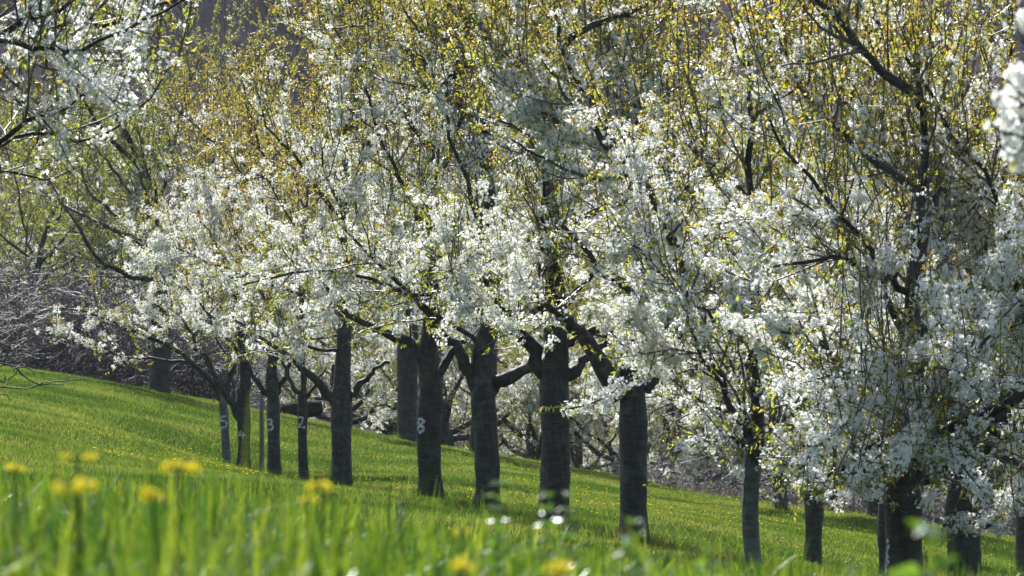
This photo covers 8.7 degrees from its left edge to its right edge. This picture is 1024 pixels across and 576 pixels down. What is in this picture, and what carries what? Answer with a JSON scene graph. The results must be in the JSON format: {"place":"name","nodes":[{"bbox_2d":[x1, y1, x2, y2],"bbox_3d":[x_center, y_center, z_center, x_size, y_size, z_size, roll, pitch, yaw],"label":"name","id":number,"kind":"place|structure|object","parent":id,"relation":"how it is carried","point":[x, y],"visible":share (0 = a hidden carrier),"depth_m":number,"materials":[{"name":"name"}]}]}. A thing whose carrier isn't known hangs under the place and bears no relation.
{"place":"outdoors","nodes":[
{"label":"outdoors","id":0,"kind":"place"},
{"bbox_2d":[0,390,1020,575],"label":"meadow grass","id":1,"kind":"structure","parent":0,"point":[218,537],"depth_m":8.50,"materials":[{"name":"plant"}]},
{"bbox_2d":[0,0,1023,575],"bbox_3d":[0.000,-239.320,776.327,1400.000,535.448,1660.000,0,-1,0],"label":"ground","id":2,"kind":"structure","parent":0,"point":[204,12],"depth_m":369.82,"materials":[{"name":"plant"}]},
{"bbox_2d":[6,463,23,575],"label":"cowslip","id":3,"kind":"object","parent":2,"relation":"on","point":[13,466],"visible":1,"depth_m":7.39,"materials":[{"name":"yellow plant"}]},
{"bbox_2d":[0,249,67,366],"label":"bare shrub","id":4,"kind":"object","parent":2,"relation":"on","point":[25,274],"visible":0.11,"depth_m":150.69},
{"bbox_2d":[0,79,69,288],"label":"cherry tree","id":5,"kind":"object","parent":2,"relation":"on","point":[1,132],"visible":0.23,"depth_m":191.24,"materials":[{"name":"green plant"}]},
{"bbox_2d":[0,252,75,365],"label":"bare shrub","id":6,"kind":"object","parent":2,"relation":"on","point":[18,311],"visible":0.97,"depth_m":137.82,"materials":[{"name":"plant"}]},
{"bbox_2d":[0,236,82,364],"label":"bare shrub","id":7,"kind":"object","parent":2,"relation":"on","point":[35,285],"visible":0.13,"depth_m":149.97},
{"bbox_2d":[0,246,92,311],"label":"bare shrub","id":8,"kind":"object","parent":2,"relation":"on","point":[24,285],"visible":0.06,"depth_m":152.75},
{"bbox_2d":[2,267,112,373],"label":"bare shrub","id":9,"kind":"object","parent":2,"relation":"on","point":[39,327],"visible":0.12,"depth_m":147.37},
{"bbox_2d":[0,256,137,366],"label":"bare shrub","id":10,"kind":"object","parent":2,"relation":"on","point":[27,318],"visible":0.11,"depth_m":148.00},
{"bbox_2d":[0,242,141,367],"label":"bare shrub","id":11,"kind":"object","parent":2,"relation":"on","point":[36,291],"visible":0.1,"depth_m":149.74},
{"bbox_2d":[0,242,146,371],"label":"bare shrub","id":12,"kind":"object","parent":2,"relation":"on","point":[67,283],"visible":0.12,"depth_m":147.56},
{"bbox_2d":[0,245,147,365],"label":"bare shrub","id":13,"kind":"object","parent":2,"relation":"on","point":[78,260],"visible":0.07,"depth_m":148.88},
{"bbox_2d":[53,477,96,575],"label":"cowslip","id":14,"kind":"object","parent":2,"relation":"on","point":[79,483],"visible":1,"depth_m":5.59,"materials":[{"name":"yellow plant"}]},
{"bbox_2d":[0,266,150,374],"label":"bare shrub","id":15,"kind":"object","parent":2,"relation":"on","point":[45,332],"visible":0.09,"depth_m":146.84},
{"bbox_2d":[60,453,96,575],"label":"cowslip","id":16,"kind":"object","parent":2,"relation":"on","point":[87,456],"visible":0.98,"depth_m":6.40,"materials":[{"name":"yellow plant"}]},
{"bbox_2d":[13,287,147,375],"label":"bare shrub","id":17,"kind":"object","parent":2,"relation":"on","point":[69,343],"visible":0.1,"depth_m":145.60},
{"bbox_2d":[0,85,165,314],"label":"cherry tree","id":18,"kind":"object","parent":2,"relation":"on","point":[33,221],"visible":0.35,"depth_m":172.00,"materials":[{"name":"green plant"}]},
{"bbox_2d":[16,289,149,374],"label":"bare shrub","id":19,"kind":"object","parent":2,"relation":"on","point":[67,343],"visible":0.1,"depth_m":144.87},
{"bbox_2d":[0,105,181,307],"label":"cherry tree","id":20,"kind":"object","parent":2,"relation":"on","point":[59,180],"visible":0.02,"depth_m":223.51,"materials":[{"name":"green plant"}]},
{"bbox_2d":[0,117,191,320],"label":"cherry tree","id":21,"kind":"object","parent":2,"relation":"on","point":[115,179],"visible":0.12,"depth_m":180.02,"materials":[{"name":"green plant"}]},
{"bbox_2d":[0,238,193,377],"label":"bare shrub","id":22,"kind":"object","parent":2,"relation":"on","point":[38,314],"visible":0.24,"depth_m":145.68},
{"bbox_2d":[0,0,202,399],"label":"cherry tree","id":23,"kind":"object","parent":2,"relation":"on","point":[29,47],"visible":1,"depth_m":37.42,"materials":[{"name":"white plant"}]},
{"bbox_2d":[10,267,200,380],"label":"bare shrub","id":24,"kind":"object","parent":2,"relation":"on","point":[65,352],"visible":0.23,"depth_m":144.32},
{"bbox_2d":[18,253,226,383],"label":"bare shrub","id":25,"kind":"object","parent":2,"relation":"on","point":[109,305],"visible":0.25,"depth_m":143.06,"materials":[{"name":"plant"}]},
{"bbox_2d":[55,291,213,380],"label":"bare shrub","id":26,"kind":"object","parent":2,"relation":"on","point":[107,347],"visible":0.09,"depth_m":142.52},
{"bbox_2d":[141,487,163,575],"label":"cowslip","id":27,"kind":"object","parent":2,"relation":"on","point":[146,492],"visible":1,"depth_m":5.79,"materials":[{"name":"yellow plant"}]},
{"bbox_2d":[53,269,252,389],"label":"bare shrub","id":28,"kind":"object","parent":2,"relation":"on","point":[90,355],"visible":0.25,"depth_m":142.00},
{"bbox_2d":[71,295,254,397],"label":"bare shrub","id":29,"kind":"object","parent":2,"relation":"on","point":[179,338],"visible":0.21,"depth_m":141.49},
{"bbox_2d":[0,0,328,392],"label":"cherry tree","id":30,"kind":"object","parent":2,"relation":"on","point":[160,374],"visible":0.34,"depth_m":131.87,"materials":[{"name":"white plant"}]},
{"bbox_2d":[80,281,269,388],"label":"bare shrub","id":31,"kind":"object","parent":2,"relation":"on","point":[119,368],"visible":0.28,"depth_m":141.04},
{"bbox_2d":[161,460,199,575],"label":"cowslip","id":32,"kind":"object","parent":2,"relation":"on","point":[179,467],"visible":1,"depth_m":6.20,"materials":[{"name":"yellow plant"}]},
{"bbox_2d":[68,296,295,398],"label":"bare shrub","id":33,"kind":"object","parent":2,"relation":"on","point":[124,340],"visible":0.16,"depth_m":140.38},
{"bbox_2d":[49,90,331,350],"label":"cherry tree","id":34,"kind":"object","parent":2,"relation":"on","point":[158,133],"visible":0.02,"depth_m":214.78,"materials":[{"name":"white plant"}]},
{"bbox_2d":[102,303,278,401],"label":"bare shrub","id":35,"kind":"object","parent":2,"relation":"on","point":[203,347],"visible":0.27,"depth_m":139.60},
{"bbox_2d":[28,77,365,463],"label":"cherry tree","id":36,"kind":"object","parent":2,"relation":"on","point":[223,403],"visible":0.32,"depth_m":104.86,"materials":[{"name":"white plant"}]},
{"bbox_2d":[112,285,293,406],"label":"bare shrub","id":37,"kind":"object","parent":2,"relation":"on","point":[191,378],"visible":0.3,"depth_m":138.85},
{"bbox_2d":[123,291,297,410],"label":"bare shrub","id":38,"kind":"object","parent":2,"relation":"on","point":[222,380],"visible":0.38,"depth_m":138.14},
{"bbox_2d":[259,392,263,471],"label":"tree stake","id":39,"kind":"object","parent":2,"relation":"on","point":[261,429],"visible":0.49,"depth_m":97.96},
{"bbox_2d":[127,78,396,466],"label":"cherry tree","id":40,"kind":"object","parent":2,"relation":"on","point":[239,406],"visible":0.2,"depth_m":101.32,"materials":[{"name":"white plant"}]},
{"bbox_2d":[162,160,370,388],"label":"cherry tree","id":41,"kind":"object","parent":2,"relation":"on","point":[178,200],"visible":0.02,"depth_m":199.78,"materials":[{"name":"white plant"}]},
{"bbox_2d":[157,17,440,481],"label":"cherry tree","id":42,"kind":"object","parent":2,"relation":"on","point":[302,409],"visible":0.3,"depth_m":90.64,"materials":[{"name":"white plant"}]},
{"bbox_2d":[280,400,322,416],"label":"log","id":43,"kind":"object","parent":2,"relation":"on","point":[315,408],"visible":0.56,"depth_m":131.19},
{"bbox_2d":[138,40,474,475],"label":"cherry tree","id":44,"kind":"object","parent":2,"relation":"on","point":[271,392],"visible":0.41,"depth_m":95.25,"materials":[{"name":"white plant"}]},
{"bbox_2d":[221,220,396,427],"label":"bush","id":45,"kind":"object","parent":2,"relation":"on","point":[286,387],"visible":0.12,"depth_m":165.11,"materials":[{"name":"plant"}]},
{"bbox_2d":[299,495,318,575],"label":"cowslip","id":46,"kind":"object","parent":2,"relation":"on","point":[304,498],"visible":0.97,"depth_m":6.79,"materials":[{"name":"yellow plant"}]},
{"bbox_2d":[306,480,331,575],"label":"cowslip","id":47,"kind":"object","parent":2,"relation":"on","point":[322,486],"visible":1,"depth_m":6.20,"materials":[{"name":"yellow plant"}]},
{"bbox_2d":[112,0,539,485],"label":"cherry tree","id":48,"kind":"object","parent":2,"relation":"on","point":[340,396],"visible":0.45,"depth_m":84.61,"materials":[{"name":"white plant"}]},
{"bbox_2d":[279,241,466,435],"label":"tree","id":49,"kind":"object","parent":2,"relation":"on","point":[390,428],"visible":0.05,"depth_m":171.34,"materials":[{"name":"grey plant"}]},
{"bbox_2d":[200,0,587,511],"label":"cherry tree","id":50,"kind":"object","parent":2,"relation":"on","point":[485,384],"visible":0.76,"depth_m":67.97,"materials":[{"name":"white plant"}]},
{"bbox_2d":[309,0,481,441],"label":"cherry tree","id":51,"kind":"object","parent":2,"relation":"on","point":[407,378],"visible":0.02,"depth_m":127.83,"materials":[{"name":"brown plant"}]},
{"bbox_2d":[263,0,596,497],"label":"cherry tree","id":52,"kind":"object","parent":2,"relation":"on","point":[429,421],"visible":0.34,"depth_m":73.62,"materials":[{"name":"white plant"}]},
{"bbox_2d":[308,269,589,446],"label":"bush","id":53,"kind":"object","parent":2,"relation":"on","point":[449,437],"visible":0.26,"depth_m":157.56,"materials":[{"name":"grey plant"}]},
{"bbox_2d":[450,556,473,575],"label":"cowslip","id":54,"kind":"object","parent":2,"relation":"on","point":[461,565],"visible":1,"depth_m":5.39,"materials":[{"name":"yellow plant"}]},
{"bbox_2d":[453,529,470,575],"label":"cowslip","id":55,"kind":"object","parent":2,"relation":"on","point":[461,535],"visible":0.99,"depth_m":7.39,"materials":[{"name":"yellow plant"}]},
{"bbox_2d":[383,326,540,456],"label":"tree","id":56,"kind":"object","parent":2,"relation":"on","point":[451,426],"visible":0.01,"depth_m":205.18,"materials":[{"name":"grey plant"}]},
{"bbox_2d":[327,0,609,452],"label":"cherry tree","id":57,"kind":"object","parent":2,"relation":"on","point":[471,441],"visible":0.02,"depth_m":126.71,"materials":[{"name":"white plant"}]},
{"bbox_2d":[483,479,509,575],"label":"bedstraw weed","id":58,"kind":"object","parent":2,"relation":"on","point":[497,509],"visible":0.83,"depth_m":8.20,"materials":[{"name":"green plant"}]},
{"bbox_2d":[391,240,626,460],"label":"bush","id":59,"kind":"object","parent":2,"relation":"on","point":[531,444],"visible":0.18,"depth_m":159.63,"materials":[{"name":"grey plant"}]},
{"bbox_2d":[445,300,574,457],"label":"tree","id":60,"kind":"object","parent":2,"relation":"on","point":[455,409],"visible":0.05,"depth_m":175.30,"materials":[{"name":"grey plant"}]},
{"bbox_2d":[0,364,1023,575],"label":"lawn grass","id":61,"kind":"structure","parent":2,"relation":"on","point":[513,513],"depth_m":93.58,"materials":[{"name":"plant"}]},
{"bbox_2d":[22,0,1022,102],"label":"bare woodland","id":62,"kind":"object","parent":2,"relation":"on","point":[297,39],"visible":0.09,"depth_m":388.29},
{"bbox_2d":[40,387,1007,565],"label":"dandelions","id":63,"kind":"object","parent":2,"relation":"on","point":[525,483],"visible":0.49,"depth_m":98.84,"materials":[{"name":"yellow plant"}]},
{"bbox_2d":[531,490,560,575],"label":"bedstraw weed","id":64,"kind":"object","parent":2,"relation":"on","point":[545,509],"visible":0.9,"depth_m":7.59,"materials":[{"name":"green plant"}]},
{"bbox_2d":[545,560,572,575],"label":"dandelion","id":65,"kind":"object","parent":2,"relation":"on","point":[557,567],"visible":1,"depth_m":5.19,"materials":[{"name":"yellow plant"}]},
{"bbox_2d":[499,324,618,470],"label":"cherry tree","id":66,"kind":"object","parent":2,"relation":"on","point":[572,385],"visible":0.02,"depth_m":209.77,"materials":[{"name":"grey plant"}]},
{"bbox_2d":[553,491,581,575],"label":"bedstraw weed","id":67,"kind":"object","parent":2,"relation":"on","point":[567,535],"visible":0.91,"depth_m":7.79,"materials":[{"name":"green plant"}]},
{"bbox_2d":[497,288,670,471],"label":"tree","id":68,"kind":"object","parent":2,"relation":"on","point":[577,461],"visible":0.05,"depth_m":171.75,"materials":[{"name":"grey plant"}]},
{"bbox_2d":[358,0,848,522],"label":"cherry tree","id":69,"kind":"object","parent":2,"relation":"on","point":[554,372],"visible":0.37,"depth_m":62.31,"materials":[{"name":"white plant"}]},
{"bbox_2d":[496,253,714,474],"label":"bush","id":70,"kind":"object","parent":2,"relation":"on","point":[582,418],"visible":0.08,"depth_m":157.67,"materials":[{"name":"plant"}]},
{"bbox_2d":[574,429,680,486],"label":"bare shrub","id":71,"kind":"object","parent":2,"relation":"on","point":[614,469],"visible":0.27,"depth_m":128.02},
{"bbox_2d":[578,458,677,487],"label":"bare shrub","id":72,"kind":"object","parent":2,"relation":"on","point":[649,471],"visible":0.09,"depth_m":141.47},
{"bbox_2d":[423,0,837,543],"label":"cherry tree","id":73,"kind":"object","parent":2,"relation":"on","point":[628,388],"visible":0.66,"depth_m":55.97,"materials":[{"name":"white plant"}]},
{"bbox_2d":[609,516,657,575],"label":"bedstraw weed","id":74,"kind":"object","parent":2,"relation":"on","point":[629,550],"visible":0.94,"depth_m":7.19,"materials":[{"name":"green plant"}]},
{"bbox_2d":[582,342,693,482],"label":"cherry tree","id":75,"kind":"object","parent":2,"relation":"on","point":[586,459],"visible":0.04,"depth_m":198.77,"materials":[{"name":"plant"}]},
{"bbox_2d":[541,253,746,486],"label":"cherry tree","id":76,"kind":"object","parent":2,"relation":"on","point":[589,392],"visible":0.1,"depth_m":149.98,"materials":[{"name":"white plant"}]},
{"bbox_2d":[613,431,726,493],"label":"bare shrub","id":77,"kind":"object","parent":2,"relation":"on","point":[677,471],"visible":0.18,"depth_m":140.24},
{"bbox_2d":[647,459,738,495],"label":"bare shrub","id":78,"kind":"object","parent":2,"relation":"on","point":[684,481],"visible":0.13,"depth_m":140.01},
{"bbox_2d":[666,465,740,497],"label":"bare shrub","id":79,"kind":"object","parent":2,"relation":"on","point":[705,483],"visible":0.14,"depth_m":139.33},
{"bbox_2d":[674,480,740,498],"bbox_3d":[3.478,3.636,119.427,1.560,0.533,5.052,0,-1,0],"label":"dry tussock","id":80,"kind":"object","parent":2,"relation":"on","point":[681,489],"visible":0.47,"depth_m":118.77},
{"bbox_2d":[694,543,722,575],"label":"bedstraw weed","id":81,"kind":"object","parent":2,"relation":"on","point":[703,563],"visible":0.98,"depth_m":6.79,"materials":[{"name":"green plant"}]},
{"bbox_2d":[595,307,823,491],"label":"cherry tree","id":82,"kind":"object","parent":2,"relation":"on","point":[681,464],"visible":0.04,"depth_m":157.83,"materials":[{"name":"plant"}]},
{"bbox_2d":[691,450,771,501],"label":"bare shrub","id":83,"kind":"object","parent":2,"relation":"on","point":[727,471],"visible":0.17,"depth_m":138.52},
{"bbox_2d":[646,304,822,494],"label":"cherry tree","id":84,"kind":"object","parent":2,"relation":"on","point":[681,422],"visible":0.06,"depth_m":149.42,"materials":[{"name":"white plant"}]},
{"bbox_2d":[614,148,887,510],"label":"cherry tree","id":85,"kind":"object","parent":2,"relation":"on","point":[784,501],"visible":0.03,"depth_m":105.88,"materials":[{"name":"white plant"}]},
{"bbox_2d":[563,0,955,574],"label":"cherry tree","id":86,"kind":"object","parent":2,"relation":"on","point":[636,316],"visible":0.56,"depth_m":49.05,"materials":[{"name":"white plant"}]},
{"bbox_2d":[690,443,829,501],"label":"bare shrub","id":87,"kind":"object","parent":2,"relation":"on","point":[733,483],"visible":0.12,"depth_m":137.76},
{"bbox_2d":[710,452,837,503],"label":"bare shrub","id":88,"kind":"object","parent":2,"relation":"on","point":[734,487],"visible":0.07,"depth_m":136.96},
{"bbox_2d":[582,123,1013,564],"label":"cherry tree","id":89,"kind":"object","parent":2,"relation":"on","point":[814,514],"visible":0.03,"depth_m":77.89,"materials":[{"name":"white plant"}]},
{"bbox_2d":[759,467,857,510],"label":"bare shrub","id":90,"kind":"object","parent":2,"relation":"on","point":[766,485],"visible":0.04,"depth_m":135.64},
{"bbox_2d":[628,0,1023,572],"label":"cherry tree","id":91,"kind":"object","parent":2,"relation":"on","point":[907,447],"visible":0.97,"depth_m":43.21,"materials":[{"name":"white plant"}]},
{"bbox_2d":[798,482,866,515],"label":"bare shrub","id":92,"kind":"object","parent":2,"relation":"on","point":[844,508],"visible":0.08,"depth_m":134.15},
{"bbox_2d":[665,0,1023,548],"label":"cherry tree","id":93,"kind":"object","parent":2,"relation":"on","point":[970,175],"visible":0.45,"depth_m":44.78,"materials":[{"name":"white plant"}]},
{"bbox_2d":[682,184,1023,575],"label":"cherry tree","id":94,"kind":"object","parent":2,"relation":"on","point":[880,533],"visible":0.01,"depth_m":71.88,"materials":[{"name":"white plant"}]},
{"bbox_2d":[846,561,863,575],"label":"bedstraw weed","id":95,"kind":"object","parent":2,"relation":"on","point":[852,567],"visible":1,"depth_m":6.00,"materials":[{"name":"green plant"}]},
{"bbox_2d":[788,476,938,512],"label":"bare shrub","id":96,"kind":"object","parent":2,"relation":"on","point":[840,498],"depth_m":198.92,"materials":[{"name":"white plant"}]},
{"bbox_2d":[825,479,933,516],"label":"bare shrub","id":97,"kind":"object","parent":2,"relation":"on","point":[856,502],"visible":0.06,"depth_m":133.44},
{"bbox_2d":[746,100,1023,575],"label":"cherry tree","id":98,"kind":"object","parent":2,"relation":"on","point":[963,549],"visible":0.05,"depth_m":61.84,"materials":[{"name":"white plant"}]},
{"bbox_2d":[833,480,947,523],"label":"bare shrub","id":99,"kind":"object","parent":2,"relation":"on","point":[853,507],"visible":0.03,"depth_m":132.74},
{"bbox_2d":[763,0,1023,517],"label":"cherry tree","id":100,"kind":"object","parent":2,"relation":"on","point":[871,507],"visible":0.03,"depth_m":108.31,"materials":[{"name":"plant"}]},
{"bbox_2d":[860,484,944,522],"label":"bare shrub","id":101,"kind":"object","parent":2,"relation":"on","point":[929,509],"visible":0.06,"depth_m":132.09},
{"bbox_2d":[883,520,959,575],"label":"bedstraw weed","id":102,"kind":"object","parent":2,"relation":"on","point":[937,564],"visible":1,"depth_m":5.39,"materials":[{"name":"green plant"}]},
{"bbox_2d":[843,125,1023,570],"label":"cherry tree","id":103,"kind":"object","parent":2,"relation":"on","point":[1019,542],"visible":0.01,"depth_m":91.80,"materials":[{"name":"white plant"}]},
{"bbox_2d":[923,493,946,523],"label":"bare shrub","id":104,"kind":"object","parent":2,"relation":"on","point":[939,515],"visible":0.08,"depth_m":131.37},
{"bbox_2d":[865,471,1013,532],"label":"bare shrub","id":105,"kind":"object","parent":2,"relation":"on","point":[944,504],"visible":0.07,"depth_m":131.00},
{"bbox_2d":[922,468,1013,533],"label":"bare shrub","id":106,"kind":"object","parent":2,"relation":"on","point":[941,511],"visible":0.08,"depth_m":130.37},
{"bbox_2d":[920,444,1017,523],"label":"bare shrub","id":107,"kind":"object","parent":2,"relation":"on","point":[988,481],"depth_m":159.26,"materials":[{"name":"white plant"}]},
{"bbox_2d":[921,370,1017,528],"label":"cherry tree","id":108,"kind":"object","parent":2,"relation":"on","point":[1002,467],"visible":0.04,"depth_m":149.53,"materials":[{"name":"white plant"}]},
{"bbox_2d":[943,474,1016,536],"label":"bare shrub","id":109,"kind":"object","parent":2,"relation":"on","point":[1014,514],"visible":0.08,"depth_m":128.52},
{"bbox_2d":[982,478,1015,535],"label":"bare shrub","id":110,"kind":"object","parent":2,"relation":"on","point":[1014,518],"visible":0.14,"depth_m":127.98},
{"bbox_2d":[982,0,1023,173],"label":"cherry tree","id":111,"kind":"object","parent":2,"relation":"on","point":[1011,97],"visible":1,"depth_m":12.01,"materials":[{"name":"white plant"}]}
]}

